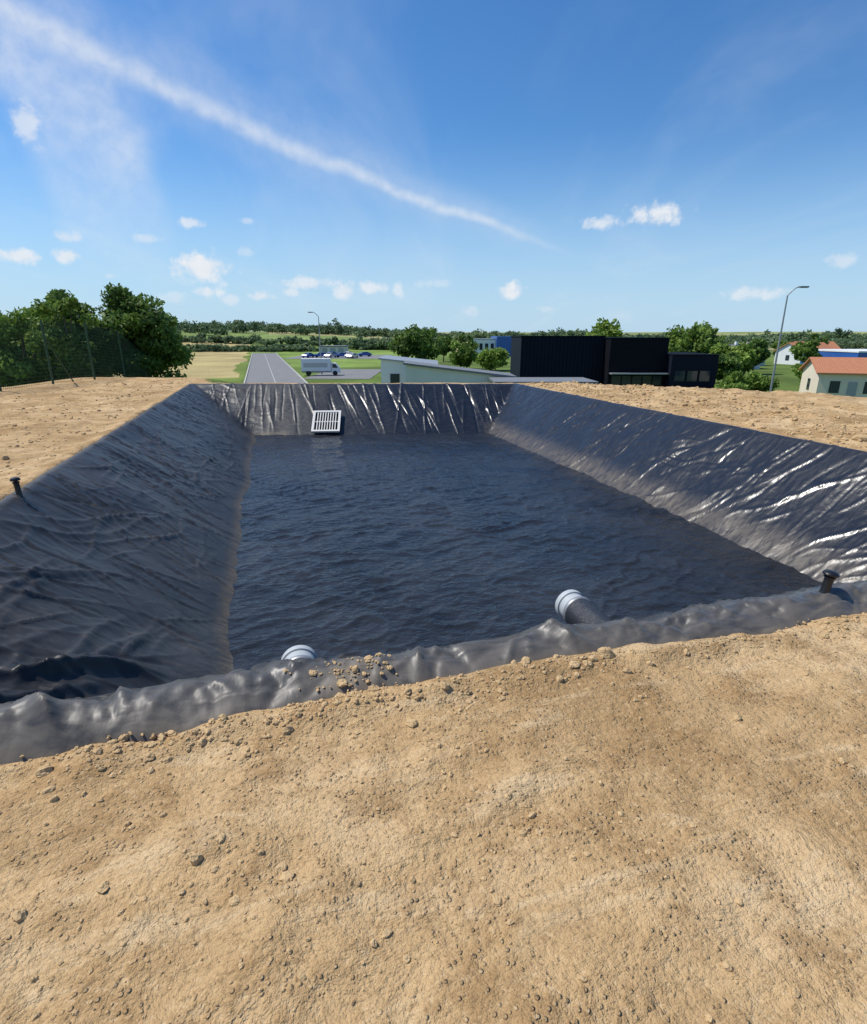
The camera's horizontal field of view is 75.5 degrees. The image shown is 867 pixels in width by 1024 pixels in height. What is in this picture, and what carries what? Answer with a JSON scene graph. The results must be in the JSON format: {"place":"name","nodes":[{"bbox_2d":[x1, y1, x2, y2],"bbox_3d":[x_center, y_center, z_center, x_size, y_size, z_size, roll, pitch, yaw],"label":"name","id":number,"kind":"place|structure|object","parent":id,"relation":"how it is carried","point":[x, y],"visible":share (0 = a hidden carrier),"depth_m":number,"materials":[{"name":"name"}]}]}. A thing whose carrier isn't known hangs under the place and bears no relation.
{"place":"outdoors","nodes":[
{"label":"outdoors","id":0,"kind":"place"},
{"bbox_2d":[245,353,304,382],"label":"road","id":1,"kind":"structure","parent":0,"point":[259,370],"depth_m":105.72,"materials":[{"name":"grey asphalt"}]},
{"bbox_2d":[318,345,348,352],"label":"distant warehouse","id":2,"kind":"structure","parent":0,"point":[334,348],"depth_m":205.59,"materials":[{"name":"grey metal"}]},
{"bbox_2d":[322,348,343,352],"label":"doors","id":3,"kind":"structure","parent":2,"relation":"in","point":[324,350],"depth_m":205.59,"materials":[{"name":"grey metal"}]},
{"bbox_2d":[304,369,380,378],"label":"pavement","id":4,"kind":"structure","parent":0,"point":[356,373],"depth_m":97.39,"materials":[{"name":"concrete"}]},
{"bbox_2d":[308,312,322,373],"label":"street lamp","id":5,"kind":"object","parent":4,"relation":"on","point":[319,334],"visible":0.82,"depth_m":96.23,"materials":[{"name":"metal"}]},
{"bbox_2d":[301,358,340,375],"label":"box truck","id":6,"kind":"object","parent":4,"relation":"on","point":[309,366],"visible":1,"depth_m":94.03,"materials":[{"name":"white paint"}]},
{"bbox_2d":[0,330,866,1023],"bbox_3d":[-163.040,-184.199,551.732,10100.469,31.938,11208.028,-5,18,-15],"label":"ground","id":7,"kind":"structure","parent":0,"point":[784,768],"depth_m":1.84,"materials":[{"name":"soil"}]},
{"bbox_2d":[1,316,25,386],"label":"hedgerow tree","id":8,"kind":"object","parent":7,"relation":"on","point":[18,352],"visible":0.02,"depth_m":25.65,"materials":[{"name":"green plant"}]},
{"bbox_2d":[11,306,39,381],"bbox_3d":[-18.542,-7.009,27.975,3.980,6.801,4.355,-9,20,-27],"label":"hedgerow tree","id":9,"kind":"object","parent":7,"relation":"on","point":[27,311],"visible":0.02,"depth_m":25.81,"materials":[{"name":"green plant"}]},
{"bbox_2d":[0,307,54,386],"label":"shrub","id":10,"kind":"object","parent":7,"relation":"on","point":[20,318],"visible":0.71,"depth_m":23.07,"materials":[{"name":"green plant"}]},
{"bbox_2d":[25,297,102,378],"bbox_3d":[-15.225,-6.904,23.189,2.417,3.837,2.635,0,18,0],"label":"shrub","id":11,"kind":"object","parent":7,"relation":"on","point":[66,305],"visible":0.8,"depth_m":22.90,"materials":[{"name":"green plant"}]},
{"bbox_2d":[25,289,118,383],"bbox_3d":[-17.411,-7.316,26.691,3.866,6.183,4.052,0,18,0],"label":"hedgerow tree","id":12,"kind":"object","parent":7,"relation":"on","point":[82,309],"visible":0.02,"depth_m":25.42,"materials":[{"name":"green plant"}]},
{"bbox_2d":[0,320,150,390],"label":"wire fence","id":13,"kind":"object","parent":7,"relation":"on","point":[44,339],"visible":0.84,"depth_m":19.38,"materials":[{"name":"grey metal"}]},
{"bbox_2d":[46,289,116,378],"bbox_3d":[-16.021,-7.375,25.465,2.901,5.230,2.798,11,21,32],"label":"hedgerow tree","id":14,"kind":"object","parent":7,"relation":"on","point":[74,314],"visible":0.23,"depth_m":24.90,"materials":[{"name":"green plant"}]},
{"bbox_2d":[93,282,194,377],"bbox_3d":[-14.047,-7.785,27.032,4.630,6.109,4.359,0,18,0],"label":"hedgerow tree","id":15,"kind":"object","parent":7,"relation":"on","point":[140,323],"visible":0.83,"depth_m":25.90,"materials":[{"name":"green plant"}]},
{"bbox_2d":[244,353,252,382],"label":"kerb","id":16,"kind":"structure","parent":7,"relation":"on","point":[247,370],"depth_m":105.08,"materials":[{"name":"concrete"}]},
{"bbox_2d":[276,353,307,382],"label":"kerb","id":17,"kind":"structure","parent":7,"relation":"on","point":[305,381],"depth_m":104.92,"materials":[{"name":"concrete"}]},
{"bbox_2d":[283,355,391,358],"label":"parking area","id":18,"kind":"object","parent":7,"relation":"on","point":[359,357],"visible":0.4,"depth_m":171.24,"materials":[{"name":"asphalt"}]},
{"bbox_2d":[302,353,313,357],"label":"parked car","id":19,"kind":"object","parent":18,"relation":"on","point":[307,355],"visible":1,"depth_m":168.53,"materials":[{"name":"white paint"}]},
{"bbox_2d":[314,352,325,356],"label":"parked car","id":20,"kind":"object","parent":18,"relation":"on","point":[318,354],"visible":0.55,"depth_m":170.62,"materials":[{"name":"blue paint"}]},
{"bbox_2d":[324,353,336,357],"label":"parked car","id":21,"kind":"object","parent":18,"relation":"on","point":[330,355],"visible":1,"depth_m":167.66,"materials":[{"name":"silver metal"}]},
{"bbox_2d":[337,352,346,357],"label":"parked car","id":22,"kind":"object","parent":18,"relation":"on","point":[341,354],"visible":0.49,"depth_m":170.64,"materials":[{"name":"blue paint"}]},
{"bbox_2d":[346,353,357,357],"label":"parked car","id":23,"kind":"object","parent":18,"relation":"on","point":[352,355],"visible":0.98,"depth_m":164.76,"materials":[{"name":"silver metal"}]},
{"bbox_2d":[358,352,371,356],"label":"parked car","id":24,"kind":"object","parent":18,"relation":"on","point":[361,354],"visible":1,"depth_m":178.37,"materials":[{"name":"blue paint"}]},
{"bbox_2d":[378,355,437,382],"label":"white workshop","id":25,"kind":"structure","parent":7,"relation":"on","point":[393,369],"depth_m":54.49,"materials":[{"name":"paint"}]},
{"bbox_2d":[390,374,399,382],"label":"windows","id":26,"kind":"structure","parent":25,"relation":"in","point":[394,378],"depth_m":54.54,"materials":[{"name":"black glass"}]},
{"bbox_2d":[388,324,444,359],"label":"broadleaf tree","id":27,"kind":"object","parent":7,"relation":"on","point":[416,342],"visible":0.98,"depth_m":120.24,"materials":[{"name":"green plant"}]},
{"bbox_2d":[0,383,866,764],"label":"pond liner","id":28,"kind":"object","parent":7,"relation":"on","point":[118,561],"visible":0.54,"depth_m":6.54,"materials":[{"name":"black plastic"}]},
{"bbox_2d":[9,477,24,498],"bbox_3d":[-4.165,-0.193,5.623,0.105,0.323,0.091,0,18,0],"label":"vent pipe","id":29,"kind":"object","parent":28,"relation":"attached to","point":[15,481],"visible":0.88,"depth_m":5.58,"materials":[{"name":"black plastic"}]},
{"bbox_2d":[281,645,317,659],"bbox_3d":[-0.831,1.144,3.548,0.256,0.256,0.760,-5,18,-15],"label":"drainage pipe","id":30,"kind":"object","parent":28,"relation":"on","point":[296,652],"visible":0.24,"depth_m":3.81,"materials":[{"name":"grey plastic"}]},
{"bbox_2d":[311,410,340,432],"bbox_3d":[-3.255,-2.745,17.037,0.840,0.090,1.000,-1,48,-4],"label":"inlet grate","id":31,"kind":"object","parent":28,"relation":"on","point":[328,421],"visible":1,"depth_m":17.02,"materials":[{"name":"white plastic"}]},
{"bbox_2d":[555,589,611,623],"bbox_3d":[1.201,0.852,4.206,0.256,0.256,0.760,-5,18,-15],"label":"drainage pipe","id":32,"kind":"object","parent":28,"relation":"on","point":[572,606],"visible":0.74,"depth_m":4.30,"materials":[{"name":"grey plastic"}]},
{"bbox_2d":[819,569,839,593],"bbox_3d":[2.415,0.488,3.455,0.116,0.274,0.091,0,18,0],"label":"vent pipe","id":33,"kind":"object","parent":28,"relation":"attached to","point":[830,576],"visible":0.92,"depth_m":3.42,"materials":[{"name":"black plastic"}]},
{"bbox_2d":[0,379,866,1023],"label":"soil clods","id":34,"kind":"object","parent":7,"relation":"on","point":[196,859],"visible":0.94,"depth_m":2.29,"materials":[{"name":"brown soil"}]},
{"bbox_2d":[0,310,866,341],"bbox_3d":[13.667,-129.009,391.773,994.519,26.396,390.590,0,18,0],"label":"distant tree line","id":35,"kind":"object","parent":7,"relation":"on","point":[221,328],"visible":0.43,"depth_m":424.35,"materials":[{"name":"green plant"}]},
{"bbox_2d":[435,335,455,361],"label":"broadleaf tree","id":36,"kind":"object","parent":7,"relation":"on","point":[446,340],"visible":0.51,"depth_m":142.51,"materials":[{"name":"green plant"}]},
{"bbox_2d":[403,361,516,382],"bbox_3d":[2.300,-11.428,50.871,9.800,4.330,4.500,0,18,0],"label":"grey lean to shed","id":37,"kind":"object","parent":7,"relation":"on","point":[419,372],"visible":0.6,"depth_m":48.71,"materials":[{"name":"grey metal"}]},
{"bbox_2d":[458,332,465,342],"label":"broadleaf tree","id":38,"kind":"object","parent":7,"relation":"on","point":[461,337],"visible":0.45,"depth_m":162.06,"materials":[{"name":"green plant"}]},
{"bbox_2d":[447,340,479,367],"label":"broadleaf tree","id":39,"kind":"object","parent":7,"relation":"on","point":[465,355],"visible":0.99,"depth_m":112.57,"materials":[{"name":"green plant"}]},
{"bbox_2d":[473,336,510,356],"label":"blue and white warehouse","id":40,"kind":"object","parent":7,"relation":"on","point":[493,342],"visible":0.59,"depth_m":179.53,"materials":[{"name":"paint"}]},
{"bbox_2d":[475,343,493,349],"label":"windows","id":41,"kind":"structure","parent":40,"relation":"in","point":[481,344],"depth_m":180.24,"materials":[{"name":"black glass"}]},
{"bbox_2d":[475,347,509,370],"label":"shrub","id":42,"kind":"object","parent":7,"relation":"on","point":[490,359],"visible":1,"depth_m":106.02,"materials":[{"name":"green plant"}]},
{"bbox_2d":[176,332,866,351],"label":"field hedge","id":43,"kind":"object","parent":7,"relation":"on","point":[360,343],"visible":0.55,"depth_m":249.32,"materials":[{"name":"green plant"}]},
{"bbox_2d":[489,377,598,383],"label":"flat roof shed","id":44,"kind":"structure","parent":7,"relation":"on","point":[581,380],"depth_m":45.93,"materials":[{"name":"grey metal"}]},
{"bbox_2d":[585,317,623,336],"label":"broadleaf tree","id":45,"kind":"object","parent":7,"relation":"on","point":[600,328],"visible":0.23,"depth_m":104.76,"materials":[{"name":"green plant"}]},
{"bbox_2d":[510,336,720,387],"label":"black warehouse","id":46,"kind":"structure","parent":7,"relation":"on","point":[605,360],"depth_m":73.70,"materials":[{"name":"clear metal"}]},
{"bbox_2d":[611,371,709,384],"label":"windows","id":47,"kind":"structure","parent":46,"relation":"in","point":[679,375],"depth_m":73.52,"materials":[{"name":"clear glass"}]},
{"bbox_2d":[665,320,728,353],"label":"broadleaf tree","id":48,"kind":"object","parent":7,"relation":"on","point":[697,338],"visible":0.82,"depth_m":91.57,"materials":[{"name":"green plant"}]},
{"bbox_2d":[716,352,745,380],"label":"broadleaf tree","id":49,"kind":"object","parent":7,"relation":"on","point":[729,363],"visible":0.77,"depth_m":78.08,"materials":[{"name":"green plant"}]},
{"bbox_2d":[714,382,748,389],"bbox_3d":[28.615,-11.264,54.209,3.450,2.612,3.488,-8,19,-25],"label":"shrub","id":50,"kind":"object","parent":7,"relation":"on","point":[742,386],"visible":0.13,"depth_m":53.74,"materials":[{"name":"green plant"}]},
{"bbox_2d":[709,340,759,372],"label":"broadleaf tree","id":51,"kind":"object","parent":7,"relation":"on","point":[746,357],"visible":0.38,"depth_m":85.47,"materials":[{"name":"green plant"}]},
{"bbox_2d":[718,370,754,389],"bbox_3d":[31.451,-13.205,58.890,4.135,3.493,3.397,-16,23,-41],"label":"shrub","id":52,"kind":"object","parent":7,"relation":"on","point":[737,377],"visible":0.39,"depth_m":57.85,"materials":[{"name":"green plant"}]},
{"bbox_2d":[744,338,770,371],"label":"broadleaf tree","id":53,"kind":"object","parent":7,"relation":"on","point":[760,346],"visible":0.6,"depth_m":96.93,"materials":[{"name":"green plant"}]},
{"bbox_2d":[744,371,779,391],"bbox_3d":[35.057,-13.632,60.591,3.690,3.287,4.226,-6,18,-18],"label":"shrub","id":54,"kind":"object","parent":7,"relation":"on","point":[762,382],"visible":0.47,"depth_m":59.35,"materials":[{"name":"green plant"}]},
{"bbox_2d":[771,340,788,355],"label":"broadleaf tree","id":55,"kind":"object","parent":7,"relation":"on","point":[774,345],"visible":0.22,"depth_m":144.53,"materials":[{"name":"green plant"}]},
{"bbox_2d":[774,343,799,364],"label":"walls","id":56,"kind":"structure","parent":7,"relation":"on","point":[783,352],"depth_m":132.07,"materials":[{"name":"white paint"}]},
{"bbox_2d":[774,342,832,350],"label":"roof","id":57,"kind":"structure","parent":56,"relation":"on","point":[823,345],"depth_m":131.53,"materials":[{"name":"ceramic"}]},
{"bbox_2d":[769,286,808,391],"bbox_3d":[33.298,-15.365,52.825,1.904,11.060,0.320,0,18,0],"label":"street lamp","id":58,"kind":"object","parent":7,"relation":"on","point":[773,374],"visible":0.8,"depth_m":52.55,"materials":[{"name":"metal"}]},
{"bbox_2d":[790,363,802,382],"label":"shrub","id":59,"kind":"object","parent":7,"relation":"on","point":[797,371],"visible":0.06,"depth_m":73.70,"materials":[{"name":"green plant"}]},
{"bbox_2d":[788,340,821,362],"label":"broadleaf tree","id":60,"kind":"object","parent":7,"relation":"on","point":[802,352],"visible":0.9,"depth_m":106.74,"materials":[{"name":"green plant"}]},
{"bbox_2d":[805,333,829,344],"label":"broadleaf tree","id":61,"kind":"object","parent":7,"relation":"on","point":[815,336],"visible":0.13,"depth_m":142.87,"materials":[{"name":"green plant"}]},
{"bbox_2d":[799,362,866,396],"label":"walls","id":62,"kind":"structure","parent":7,"relation":"on","point":[819,383],"depth_m":57.68,"materials":[{"name":"white paint"}]},
{"bbox_2d":[799,357,866,374],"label":"roof","id":63,"kind":"structure","parent":62,"relation":"on","point":[843,365],"depth_m":58.13,"materials":[{"name":"tile"}]},
{"bbox_2d":[806,378,866,393],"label":"windows","id":64,"kind":"structure","parent":62,"relation":"attached to","point":[834,386],"depth_m":57.50,"materials":[{"name":"black glass"}]},
{"bbox_2d":[846,382,857,396],"bbox_3d":[42.638,-12.218,57.155,0.800,2.050,0.044,6,19,19],"label":"door","id":65,"kind":"structure","parent":62,"relation":"attached to","point":[851,389],"depth_m":57.04,"materials":[{"name":"grey metal"}]},
{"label":"walls","id":66,"kind":"object","parent":7,"relation":"on","visible":0},
{"bbox_2d":[794,341,840,348],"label":"roof","id":67,"kind":"structure","parent":66,"relation":"on","point":[833,344],"depth_m":151.61,"materials":[{"name":"ceramic"}]},
{"bbox_2d":[0,0,866,331],"label":"sky","id":68,"kind":"structure","parent":0,"point":[443,165],"materials":[{"name":"blue"}]},
{"bbox_2d":[227,433,821,669],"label":"water","id":69,"kind":"structure","parent":0,"point":[361,545],"depth_m":7.75,"materials":[{"name":"blue liquid"}]},
{"bbox_2d":[800,349,866,365],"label":"blue warehouse","id":70,"kind":"structure","parent":0,"point":[843,352],"depth_m":104.83,"materials":[{"name":"paint"}]}
]}

